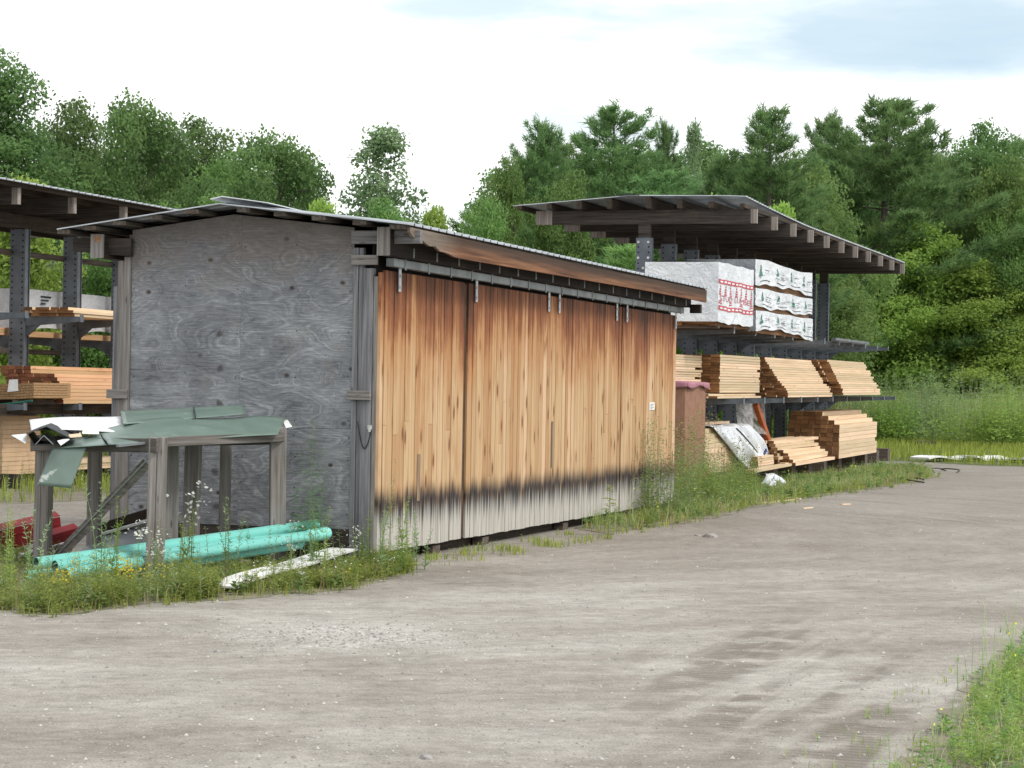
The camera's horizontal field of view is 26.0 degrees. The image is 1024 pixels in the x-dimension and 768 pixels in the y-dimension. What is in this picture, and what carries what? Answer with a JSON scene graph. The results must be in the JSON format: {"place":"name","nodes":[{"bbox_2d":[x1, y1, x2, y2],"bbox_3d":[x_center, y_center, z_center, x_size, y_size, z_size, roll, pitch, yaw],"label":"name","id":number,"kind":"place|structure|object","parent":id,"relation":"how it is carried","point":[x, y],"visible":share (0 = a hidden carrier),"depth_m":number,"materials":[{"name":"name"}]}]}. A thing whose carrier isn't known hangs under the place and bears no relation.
{"place":"outdoors","nodes":[
{"label":"outdoors","id":0,"kind":"place"},
{"bbox_2d":[0,481,109,503],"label":"weedy verge ground","id":1,"kind":"structure","parent":0,"point":[77,495],"depth_m":33.82,"materials":[{"name":"green plant"}]},
{"bbox_2d":[0,415,39,483],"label":"panel stack","id":2,"kind":"object","parent":1,"relation":"on","point":[14,453],"visible":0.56,"depth_m":36.79,"materials":[{"name":"brown wood"}]},
{"bbox_2d":[0,514,418,617],"bbox_3d":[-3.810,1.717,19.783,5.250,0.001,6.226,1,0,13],"label":"weedy verge ground","id":3,"kind":"structure","parent":0,"point":[221,597],"depth_m":18.11,"materials":[{"name":"green plant"}]},
{"bbox_2d":[0,480,18,594],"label":"weed stalk","id":4,"kind":"object","parent":3,"relation":"on","point":[11,568],"visible":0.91,"depth_m":17.95,"materials":[{"name":"green plant"}]},
{"bbox_2d":[0,511,60,550],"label":"red trim","id":5,"kind":"structure","parent":3,"relation":"on","point":[18,532],"depth_m":21.90,"materials":[{"name":"paint"}]},
{"bbox_2d":[19,508,52,591],"bbox_3d":[-3.801,1.347,17.569,0.281,0.733,0.226,1,0,39],"label":"weed stalk","id":6,"kind":"object","parent":3,"relation":"on","point":[29,555],"visible":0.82,"depth_m":17.55,"materials":[{"name":"green plant"}]},
{"bbox_2d":[81,471,114,584],"bbox_3d":[-3.373,1.215,18.087,0.340,1.014,0.166,1,0,44],"label":"weed stalk","id":7,"kind":"object","parent":3,"relation":"on","point":[101,543],"visible":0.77,"depth_m":18.07,"materials":[{"name":"green plant"}]},
{"bbox_2d":[54,458,147,554],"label":"leaning trim","id":8,"kind":"structure","parent":3,"relation":"on","point":[107,504],"depth_m":20.36,"materials":[{"name":"grey wood"}]},
{"bbox_2d":[81,524,145,550],"bbox_3d":[-3.820,1.512,21.325,0.811,0.305,0.682,1,0,-14],"label":"grey flashing","id":9,"kind":"object","parent":3,"relation":"on","point":[126,537],"visible":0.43,"depth_m":21.32,"materials":[{"name":"grey metal"}]},
{"bbox_2d":[30,427,285,574],"bbox_3d":[-3.345,1.065,20.928,1.726,1.338,1.921,1,0,32],"label":"post stand","id":10,"kind":"object","parent":3,"relation":"on","point":[163,459],"visible":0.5,"depth_m":20.63,"materials":[{"name":"grey wood"}]},
{"bbox_2d":[11,423,81,444],"bbox_3d":[-4.152,0.454,20.118,0.629,0.184,0.961,1,0,0],"label":"folded flashing","id":11,"kind":"object","parent":10,"relation":"on","point":[34,438],"visible":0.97,"depth_m":19.91,"materials":[{"name":"black metal"}]},
{"bbox_2d":[60,434,107,447],"bbox_3d":[-3.812,0.517,19.983,0.443,0.121,0.531,1,0,0],"label":"green offcut","id":12,"kind":"object","parent":11,"relation":"on","point":[91,440],"visible":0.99,"depth_m":19.93,"materials":[{"name":"green metal"}]},
{"bbox_2d":[37,447,86,487],"bbox_3d":[-4.006,0.735,19.715,0.434,0.373,0.109,1,0,0],"label":"hanging sheet","id":13,"kind":"object","parent":10,"relation":"hanging from","point":[61,467],"visible":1,"depth_m":19.73,"materials":[{"name":"green metal"}]},
{"bbox_2d":[102,509,146,531],"bbox_3d":[-3.774,1.331,21.771,0.566,0.090,0.030,-17,11,-38],"label":"brown board","id":14,"kind":"object","parent":10,"relation":"on","point":[133,517],"visible":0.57,"depth_m":21.75,"materials":[{"name":"brown wood"}]},
{"bbox_2d":[100,415,285,444],"bbox_3d":[-3.036,0.420,20.716,0.866,0.260,2.456,1,0,43],"label":"green sheet","id":15,"kind":"object","parent":10,"relation":"on","point":[260,425],"visible":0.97,"depth_m":20.64,"materials":[{"name":"green metal"}]},
{"bbox_2d":[29,416,122,431],"bbox_3d":[-4.120,0.368,20.924,0.880,0.134,1.339,1,0,-11],"label":"white sheet","id":16,"kind":"object","parent":15,"relation":"on","point":[102,424],"visible":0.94,"depth_m":20.90,"materials":[{"name":"white metal"}]},
{"bbox_2d":[121,405,244,423],"bbox_3d":[-3.113,0.287,21.059,1.231,0.194,0.815,1,0,-16],"label":"ribbed sheet","id":17,"kind":"object","parent":15,"relation":"on","point":[132,416],"visible":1,"depth_m":21.20,"materials":[{"name":"green metal"}]},
{"bbox_2d":[24,542,307,577],"bbox_3d":[-3.106,1.591,20.395,3.085,0.106,0.106,-5,4,-43],"label":"drain pipe","id":18,"kind":"object","parent":3,"relation":"on","point":[306,543],"visible":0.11,"depth_m":19.43,"materials":[{"name":"teal plastic"}]},
{"bbox_2d":[52,533,287,571],"bbox_3d":[-2.955,1.523,20.408,0.106,0.106,2.975,1,3,44],"label":"drain pipe","id":19,"kind":"object","parent":18,"relation":"on","point":[65,562],"visible":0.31,"depth_m":19.88,"materials":[{"name":"teal plastic"}]},
{"bbox_2d":[33,519,319,568],"bbox_3d":[-3.028,1.465,20.455,3.088,0.106,0.106,-5,4,-42],"label":"drain pipe","id":20,"kind":"object","parent":18,"relation":"on","point":[265,530],"visible":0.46,"depth_m":20.56,"materials":[{"name":"teal plastic"}]},
{"bbox_2d":[53,542,303,580],"bbox_3d":[-3.055,1.626,20.170,2.919,0.106,0.106,-6,5,-45],"label":"drain pipe","id":21,"kind":"object","parent":3,"relation":"on","point":[269,551],"visible":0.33,"depth_m":20.74,"materials":[{"name":"teal plastic"}]},
{"bbox_2d":[64,527,331,576],"bbox_3d":[-2.814,1.539,20.282,0.122,0.122,3.029,1,5,44],"label":"drain pipe","id":22,"kind":"object","parent":3,"relation":"on","point":[253,544],"visible":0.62,"depth_m":20.53,"materials":[{"name":"teal plastic"}]},
{"bbox_2d":[218,496,245,570],"bbox_3d":[-2.526,1.373,20.001,0.271,0.739,0.220,1,0,0],"label":"weed stalk","id":23,"kind":"object","parent":3,"relation":"on","point":[226,535],"visible":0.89,"depth_m":20.01,"materials":[{"name":"green plant"}]},
{"bbox_2d":[218,548,357,588],"bbox_3d":[-2.013,1.628,19.835,0.280,0.043,2.842,1,2,17],"label":"white board","id":24,"kind":"object","parent":3,"relation":"on","point":[237,576],"visible":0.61,"depth_m":19.71,"materials":[{"name":"white wood"}]},
{"bbox_2d":[286,419,333,553],"bbox_3d":[-1.954,1.044,21.282,0.527,1.425,0.532,1,0,0],"label":"feathery weed","id":25,"kind":"object","parent":3,"relation":"on","point":[317,512],"visible":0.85,"depth_m":21.31,"materials":[{"name":"green plant"}]},
{"bbox_2d":[375,462,396,575],"bbox_3d":[-1.158,1.226,20.363,0.203,1.081,0.253,1,0,0],"label":"weed stalk","id":26,"kind":"object","parent":3,"relation":"on","point":[381,556],"visible":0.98,"depth_m":20.32,"materials":[{"name":"green plant"}]},
{"bbox_2d":[0,461,1023,767],"bbox_3d":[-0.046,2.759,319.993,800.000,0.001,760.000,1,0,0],"label":"gravel ground","id":27,"kind":"structure","parent":0,"point":[974,507],"depth_m":14.59,"materials":[{"name":"grey gravel"}]},
{"bbox_2d":[0,171,93,435],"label":"broadleaf tree","id":28,"kind":"object","parent":27,"relation":"on","point":[37,245],"visible":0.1,"depth_m":49.91,"materials":[{"name":"green plant"}]},
{"bbox_2d":[0,45,97,264],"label":"tall tree","id":29,"kind":"object","parent":27,"relation":"on","point":[20,144],"visible":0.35,"depth_m":63.57,"materials":[{"name":"green plant"}]},
{"bbox_2d":[0,431,110,501],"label":"meadow grass","id":30,"kind":"structure","parent":27,"relation":"on","point":[79,483],"depth_m":35.22,"materials":[{"name":"green plant"}]},
{"bbox_2d":[36,252,111,434],"bbox_3d":[-10.955,-1.615,56.938,3.930,6.681,3.890,1,0,15],"label":"broadleaf tree","id":31,"kind":"object","parent":27,"relation":"on","point":[99,285],"visible":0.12,"depth_m":56.40,"materials":[{"name":"green plant"}]},
{"bbox_2d":[0,177,176,488],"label":"roofed rack","id":32,"kind":"object","parent":27,"relation":"on","point":[28,211],"visible":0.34,"depth_m":38.03,"materials":[{"name":"metal"}]},
{"bbox_2d":[0,379,70,403],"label":"bundle","id":33,"kind":"object","parent":32,"relation":"on","point":[13,391],"visible":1,"depth_m":36.18,"materials":[{"name":"brown wood"}]},
{"bbox_2d":[0,288,110,340],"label":"insulation pack","id":34,"kind":"object","parent":32,"relation":"on","point":[40,298],"visible":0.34,"depth_m":39.69,"materials":[{"name":"white plastic"}]},
{"bbox_2d":[0,365,111,403],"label":"lumber bundle","id":35,"kind":"object","parent":32,"relation":"on","point":[85,389],"visible":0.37,"depth_m":37.91,"materials":[{"name":"beige wood"}]},
{"bbox_2d":[22,307,112,319],"bbox_3d":[-7.025,-1.209,40.325,1.007,0.152,5.614,1,0,18],"label":"lumber bundle","id":36,"kind":"object","parent":32,"relation":"on","point":[92,314],"visible":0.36,"depth_m":37.81,"materials":[{"name":"beige wood"}]},
{"bbox_2d":[41,86,226,273],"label":"broadleaf tree","id":37,"kind":"object","parent":27,"relation":"on","point":[139,141],"visible":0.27,"depth_m":66.35,"materials":[{"name":"green plant"}]},
{"bbox_2d":[175,145,284,204],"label":"broadleaf tree","id":38,"kind":"object","parent":27,"relation":"on","point":[218,170],"visible":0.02,"depth_m":69.60,"materials":[{"name":"green plant"}]},
{"bbox_2d":[182,123,358,216],"bbox_3d":[-6.888,-2.819,63.975,6.072,9.275,6.894,1,0,6],"label":"broadleaf tree","id":39,"kind":"object","parent":27,"relation":"on","point":[287,167],"visible":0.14,"depth_m":63.26,"materials":[{"name":"green plant"}]},
{"bbox_2d":[57,196,709,560],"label":"lumber shed","id":40,"kind":"structure","parent":27,"relation":"on","point":[476,389],"depth_m":22.50,"materials":[{"name":"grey wood"}]},
{"bbox_2d":[380,268,477,550],"bbox_3d":[-0.844,0.260,23.032,0.087,2.819,2.693,1,0,18],"label":"sliding door","id":41,"kind":"structure","parent":40,"relation":"in","point":[423,333],"depth_m":22.81,"materials":[{"name":"wood"}]},
{"bbox_2d":[463,283,552,537],"bbox_3d":[-0.015,0.283,25.567,0.075,2.820,3.101,1,0,18],"label":"sliding door","id":42,"kind":"structure","parent":40,"relation":"in","point":[508,372],"depth_m":25.40,"materials":[{"name":"wood"}]},
{"bbox_2d":[549,294,621,523],"bbox_3d":[0.961,0.309,28.547,0.076,2.821,3.139,1,0,18],"label":"sliding door","id":43,"kind":"structure","parent":40,"relation":"in","point":[586,336],"depth_m":28.40,"materials":[{"name":"wood"}]},
{"bbox_2d":[618,305,676,511],"bbox_3d":[1.952,0.336,31.580,0.087,2.821,3.016,1,0,18],"label":"sliding door","id":44,"kind":"structure","parent":40,"relation":"in","point":[648,339],"depth_m":31.31,"materials":[{"name":"wood"}]},
{"bbox_2d":[337,120,431,223],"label":"poplar tree","id":45,"kind":"object","parent":27,"relation":"on","point":[381,142],"visible":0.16,"depth_m":69.82,"materials":[{"name":"green plant"}]},
{"bbox_2d":[357,191,411,221],"bbox_3d":[-3.549,-1.678,59.944,3.458,7.076,3.662,1,0,7],"label":"broadleaf tree","id":46,"kind":"object","parent":27,"relation":"on","point":[384,213],"visible":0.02,"depth_m":59.72,"materials":[{"name":"green plant"}]},
{"bbox_2d":[420,202,450,230],"bbox_3d":[-1.955,-1.289,53.974,2.014,6.315,1.958,1,0,-18],"label":"sapling","id":47,"kind":"object","parent":27,"relation":"on","point":[436,217],"visible":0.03,"depth_m":53.88,"materials":[{"name":"green plant"}]},
{"bbox_2d":[450,190,511,241],"bbox_3d":[-1.089,-1.742,62.012,3.072,7.301,3.041,1,0,-26],"label":"broadleaf tree","id":48,"kind":"object","parent":27,"relation":"on","point":[485,227],"visible":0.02,"depth_m":61.57,"materials":[{"name":"green plant"}]},
{"bbox_2d":[460,151,544,248],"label":"broadleaf tree","id":49,"kind":"object","parent":27,"relation":"on","point":[504,182],"visible":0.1,"depth_m":67.75,"materials":[{"name":"green plant"}]},
{"bbox_2d":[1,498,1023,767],"bbox_3d":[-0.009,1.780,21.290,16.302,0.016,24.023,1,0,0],"label":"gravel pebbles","id":50,"kind":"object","parent":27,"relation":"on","point":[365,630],"visible":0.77,"depth_m":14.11,"materials":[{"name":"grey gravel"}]},
{"bbox_2d":[531,164,627,269],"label":"broadleaf tree","id":51,"kind":"object","parent":27,"relation":"on","point":[553,235],"visible":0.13,"depth_m":67.48,"materials":[{"name":"green plant"}]},
{"bbox_2d":[595,243,721,420],"bbox_3d":[2.919,-0.689,52.142,4.715,5.577,4.621,1,0,-23],"label":"young pine","id":52,"kind":"object","parent":27,"relation":"on","point":[630,257],"visible":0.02,"depth_m":51.87,"materials":[{"name":"green plant"}]},
{"bbox_2d":[674,381,709,491],"bbox_3d":[2.541,0.913,38.619,1.442,1.951,1.581,1,0,18],"label":"storage box","id":53,"kind":"object","parent":27,"relation":"on","point":[690,396],"visible":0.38,"depth_m":38.01,"materials":[{"name":"brown metal"}]},
{"bbox_2d":[513,193,904,488],"bbox_3d":[5.217,-0.753,49.893,4.530,5.410,19.730,1,0,18],"label":"roofed rack","id":54,"kind":"object","parent":27,"relation":"on","point":[674,227],"visible":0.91,"depth_m":45.55,"materials":[{"name":"metal"}]},
{"bbox_2d":[676,354,701,381],"bbox_3d":[2.515,-0.287,39.206,1.014,0.470,3.070,1,0,18],"label":"lumber bundle","id":55,"kind":"object","parent":54,"relation":"on","point":[685,364],"visible":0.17,"depth_m":39.49,"materials":[{"name":"beige wood"}]},
{"bbox_2d":[645,260,753,331],"bbox_3d":[3.450,-1.585,40.496,1.352,1.198,2.940,1,0,18],"label":"lumber pack","id":56,"kind":"object","parent":54,"relation":"on","point":[728,305],"visible":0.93,"depth_m":39.24,"materials":[{"name":"white plastic"}]},
{"bbox_2d":[704,428,737,471],"bbox_3d":[3.097,1.200,40.474,1.220,0.807,4.059,1,0,18],"label":"lumber bundle","id":57,"kind":"object","parent":54,"relation":"on","point":[709,434],"visible":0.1,"depth_m":40.53,"materials":[{"name":"beige wood"}]},
{"bbox_2d":[705,423,769,468],"bbox_3d":[4.070,1.195,42.482,1.122,0.894,4.833,1,0,19],"label":"plastic sheet","id":58,"kind":"object","parent":57,"relation":"on","point":[754,438],"visible":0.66,"depth_m":42.16,"materials":[{"name":"white plastic"}]},
{"bbox_2d":[706,393,760,397],"bbox_3d":[3.851,0.217,41.699,0.945,0.081,4.572,1,0,18],"label":"lumber bundle","id":59,"kind":"object","parent":54,"relation":"on","point":[729,395],"visible":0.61,"depth_m":41.35,"materials":[{"name":"beige wood"}]},
{"bbox_2d":[678,354,759,392],"bbox_3d":[3.745,-0.194,42.325,1.261,0.696,3.571,1,0,18],"label":"lumber bundle","id":60,"kind":"object","parent":59,"relation":"on","point":[726,369],"visible":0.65,"depth_m":41.31,"materials":[{"name":"beige wood"}]},
{"bbox_2d":[717,310,812,341],"bbox_3d":[4.866,-1.176,44.713,1.384,0.508,5.782,1,0,18],"label":"lumber pack","id":61,"kind":"object","parent":54,"relation":"on","point":[783,326],"visible":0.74,"depth_m":44.17,"materials":[{"name":"white plastic"}]},
{"bbox_2d":[753,288,812,317],"bbox_3d":[4.880,-1.609,44.739,1.381,0.482,5.832,1,0,18],"label":"lumber pack","id":62,"kind":"object","parent":61,"relation":"on","point":[778,303],"visible":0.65,"depth_m":44.19,"materials":[{"name":"white plastic"}]},
{"bbox_2d":[687,259,811,297],"bbox_3d":[4.873,-2.103,44.719,1.365,0.611,5.782,1,0,18],"label":"lumber pack","id":63,"kind":"object","parent":62,"relation":"on","point":[771,276],"visible":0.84,"depth_m":43.64,"materials":[{"name":"white plastic"}]},
{"bbox_2d":[717,357,832,396],"bbox_3d":[5.511,-0.136,46.851,1.626,0.796,5.140,1,0,18],"label":"lumber bundle","id":64,"kind":"object","parent":54,"relation":"on","point":[775,372],"visible":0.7,"depth_m":45.58,"materials":[{"name":"beige wood"}]},
{"bbox_2d":[777,359,879,394],"bbox_3d":[7.405,-0.149,51.923,1.666,0.780,5.615,1,0,18],"label":"lumber bundle","id":65,"kind":"object","parent":54,"relation":"on","point":[844,377],"visible":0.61,"depth_m":50.40,"materials":[{"name":"beige wood"}]},
{"bbox_2d":[788,409,876,458],"bbox_3d":[7.508,1.133,51.680,1.153,1.031,5.285,1,0,18],"label":"lumber bundle","id":66,"kind":"object","parent":54,"relation":"on","point":[841,433],"visible":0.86,"depth_m":49.44,"materials":[{"name":"beige wood"}]},
{"bbox_2d":[755,200,816,437],"bbox_3d":[7.674,-1.653,64.033,2.320,7.432,2.387,1,0,-34],"label":"sapling","id":67,"kind":"object","parent":27,"relation":"on","point":[781,207],"visible":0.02,"depth_m":63.84,"materials":[{"name":"green plant"}]},
{"bbox_2d":[847,219,996,404],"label":"leafy tree","id":68,"kind":"object","parent":27,"relation":"on","point":[913,319],"visible":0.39,"depth_m":103.37,"materials":[{"name":"green plant"}]},
{"bbox_2d":[0,0,1023,231],"label":"sky","id":69,"kind":"structure","parent":0,"point":[460,77],"materials":[{"name":"white"}]},
{"bbox_2d":[420,436,940,565],"bbox_3d":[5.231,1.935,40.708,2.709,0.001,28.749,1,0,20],"label":"weedy verge ground","id":70,"kind":"structure","parent":0,"point":[656,524],"depth_m":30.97,"materials":[{"name":"green plant"}]},
{"bbox_2d":[629,407,739,510],"bbox_3d":[2.187,1.089,31.513,1.935,1.540,1.501,1,0,-23],"label":"weed bush","id":71,"kind":"object","parent":70,"relation":"on","point":[665,481],"visible":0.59,"depth_m":31.29,"materials":[{"name":"green plant"}]},
{"bbox_2d":[674,401,757,505],"bbox_3d":[2.989,1.069,34.658,1.713,1.627,1.420,1,0,0],"label":"weed bush","id":72,"kind":"object","parent":70,"relation":"on","point":[704,446],"visible":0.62,"depth_m":34.51,"materials":[{"name":"green plant"}]},
{"bbox_2d":[785,588,1023,767],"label":"corner grass","id":73,"kind":"structure","parent":0,"point":[981,711],"depth_m":11.40,"materials":[{"name":"green plant"}]},
{"bbox_2d":[829,366,1023,465],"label":"meadow grass","id":74,"kind":"structure","parent":0,"point":[964,449],"depth_m":82.65,"materials":[{"name":"green plant"}]},
{"bbox_2d":[878,443,1023,466],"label":"meadow","id":75,"kind":"structure","parent":0,"point":[966,463],"depth_m":60.57,"materials":[{"name":"green plant"}]},
{"bbox_2d":[31,91,124,261],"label":"broadleaf tree","id":76,"kind":"object","parent":75,"relation":"on","point":[77,128],"visible":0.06,"depth_m":70.48,"materials":[{"name":"green plant"}]},
{"bbox_2d":[140,109,263,202],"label":"broadleaf tree","id":77,"kind":"object","parent":75,"relation":"on","point":[204,151],"visible":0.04,"depth_m":72.43,"materials":[{"name":"green plant"}]},
{"bbox_2d":[500,111,587,256],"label":"pine tree","id":78,"kind":"object","parent":75,"relation":"on","point":[544,141],"visible":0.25,"depth_m":73.75,"materials":[{"name":"green plant"}]},
{"bbox_2d":[463,138,644,212],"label":"pine tree","id":79,"kind":"object","parent":75,"relation":"on","point":[566,149],"visible":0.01,"depth_m":84.66,"materials":[{"name":"green plant"}]},
{"bbox_2d":[549,98,679,264],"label":"pine tree","id":80,"kind":"object","parent":75,"relation":"on","point":[598,171],"visible":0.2,"depth_m":75.36,"materials":[{"name":"green plant"}]},
{"bbox_2d":[590,164,706,350],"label":"pine tree","id":81,"kind":"object","parent":75,"relation":"on","point":[670,184],"visible":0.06,"depth_m":69.89,"materials":[{"name":"green plant"}]},
{"bbox_2d":[641,115,681,192],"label":"pine tree","id":82,"kind":"object","parent":75,"relation":"on","point":[666,137],"visible":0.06,"depth_m":81.90,"materials":[{"name":"green plant"}]},
{"bbox_2d":[678,116,710,194],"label":"poplar tree","id":83,"kind":"object","parent":75,"relation":"on","point":[694,140],"visible":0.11,"depth_m":81.94,"materials":[{"name":"green plant"}]},
{"bbox_2d":[675,135,755,194],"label":"broadleaf tree","id":84,"kind":"object","parent":75,"relation":"on","point":[711,153],"visible":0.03,"depth_m":84.85,"materials":[{"name":"green plant"}]},
{"bbox_2d":[690,148,766,198],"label":"pine tree","id":85,"kind":"object","parent":75,"relation":"on","point":[716,170],"visible":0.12,"depth_m":77.78,"materials":[{"name":"green plant"}]},
{"bbox_2d":[712,99,855,356],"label":"pine tree","id":86,"kind":"object","parent":75,"relation":"on","point":[779,177],"visible":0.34,"depth_m":75.67,"materials":[{"name":"green plant"}]},
{"bbox_2d":[733,153,876,357],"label":"broadleaf tree","id":87,"kind":"object","parent":75,"relation":"on","point":[826,228],"visible":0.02,"depth_m":84.70,"materials":[{"name":"green plant"}]},
{"bbox_2d":[756,274,883,409],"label":"broadleaf tree","id":88,"kind":"object","parent":75,"relation":"on","point":[842,319],"visible":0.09,"depth_m":77.35,"materials":[{"name":"green plant"}]},
{"bbox_2d":[803,105,855,210],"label":"pine tree","id":89,"kind":"object","parent":75,"relation":"on","point":[819,125],"visible":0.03,"depth_m":112.56,"materials":[{"name":"green plant"}]},
{"bbox_2d":[786,155,900,408],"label":"broadleaf tree","id":90,"kind":"object","parent":75,"relation":"on","point":[841,220],"visible":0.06,"depth_m":87.29,"materials":[{"name":"green plant"}]},
{"bbox_2d":[813,152,879,288],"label":"pine tree","id":91,"kind":"object","parent":75,"relation":"on","point":[859,212],"visible":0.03,"depth_m":109.31,"materials":[{"name":"green plant"}]},
{"bbox_2d":[853,218,903,304],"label":"young pine","id":92,"kind":"object","parent":75,"relation":"on","point":[869,231],"visible":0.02,"depth_m":106.26,"materials":[{"name":"green plant"}]},
{"bbox_2d":[859,384,948,443],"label":"meadow bush","id":93,"kind":"object","parent":75,"relation":"on","point":[893,429],"visible":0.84,"depth_m":82.88,"materials":[{"name":"green plant"}]},
{"bbox_2d":[801,92,1023,381],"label":"pine tree","id":94,"kind":"object","parent":75,"relation":"on","point":[868,169],"visible":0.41,"depth_m":105.88,"materials":[{"name":"green plant"}]},
{"bbox_2d":[860,293,966,405],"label":"leafy tree","id":95,"kind":"object","parent":75,"relation":"on","point":[919,338],"visible":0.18,"depth_m":103.33,"materials":[{"name":"green plant"}]},
{"bbox_2d":[873,368,1001,442],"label":"meadow bush","id":96,"kind":"object","parent":75,"relation":"on","point":[930,420],"visible":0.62,"depth_m":84.16,"materials":[{"name":"green plant"}]},
{"bbox_2d":[890,392,1023,445],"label":"meadow bush","id":97,"kind":"object","parent":75,"relation":"on","point":[978,428],"visible":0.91,"depth_m":79.02,"materials":[{"name":"green plant"}]},
{"bbox_2d":[918,148,1003,259],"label":"broadleaf tree","id":98,"kind":"object","parent":75,"relation":"on","point":[945,165],"visible":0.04,"depth_m":112.28,"materials":[{"name":"green plant"}]},
{"bbox_2d":[920,115,1023,287],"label":"broadleaf tree","id":99,"kind":"object","parent":75,"relation":"on","point":[983,147],"visible":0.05,"depth_m":112.79,"materials":[{"name":"green plant"}]},
{"bbox_2d":[925,256,1023,407],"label":"leafy tree","id":100,"kind":"object","parent":75,"relation":"on","point":[979,282],"visible":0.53,"depth_m":102.51,"materials":[{"name":"green plant"}]},
{"bbox_2d":[933,380,1023,447],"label":"meadow bush","id":101,"kind":"object","parent":75,"relation":"on","point":[1015,430],"visible":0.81,"depth_m":78.89,"materials":[{"name":"green plant"}]},
{"bbox_2d":[939,151,1023,287],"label":"broadleaf tree","id":102,"kind":"object","parent":75,"relation":"on","point":[997,184],"visible":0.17,"depth_m":108.92,"materials":[{"name":"green plant"}]},
{"bbox_2d":[948,277,1023,405],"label":"leafy tree","id":103,"kind":"object","parent":75,"relation":"on","point":[1011,315],"visible":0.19,"depth_m":103.05,"materials":[{"name":"green plant"}]},
{"bbox_2d":[961,205,1023,355],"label":"broadleaf tree","id":104,"kind":"object","parent":75,"relation":"on","point":[1016,272],"visible":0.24,"depth_m":104.57,"materials":[{"name":"green plant"}]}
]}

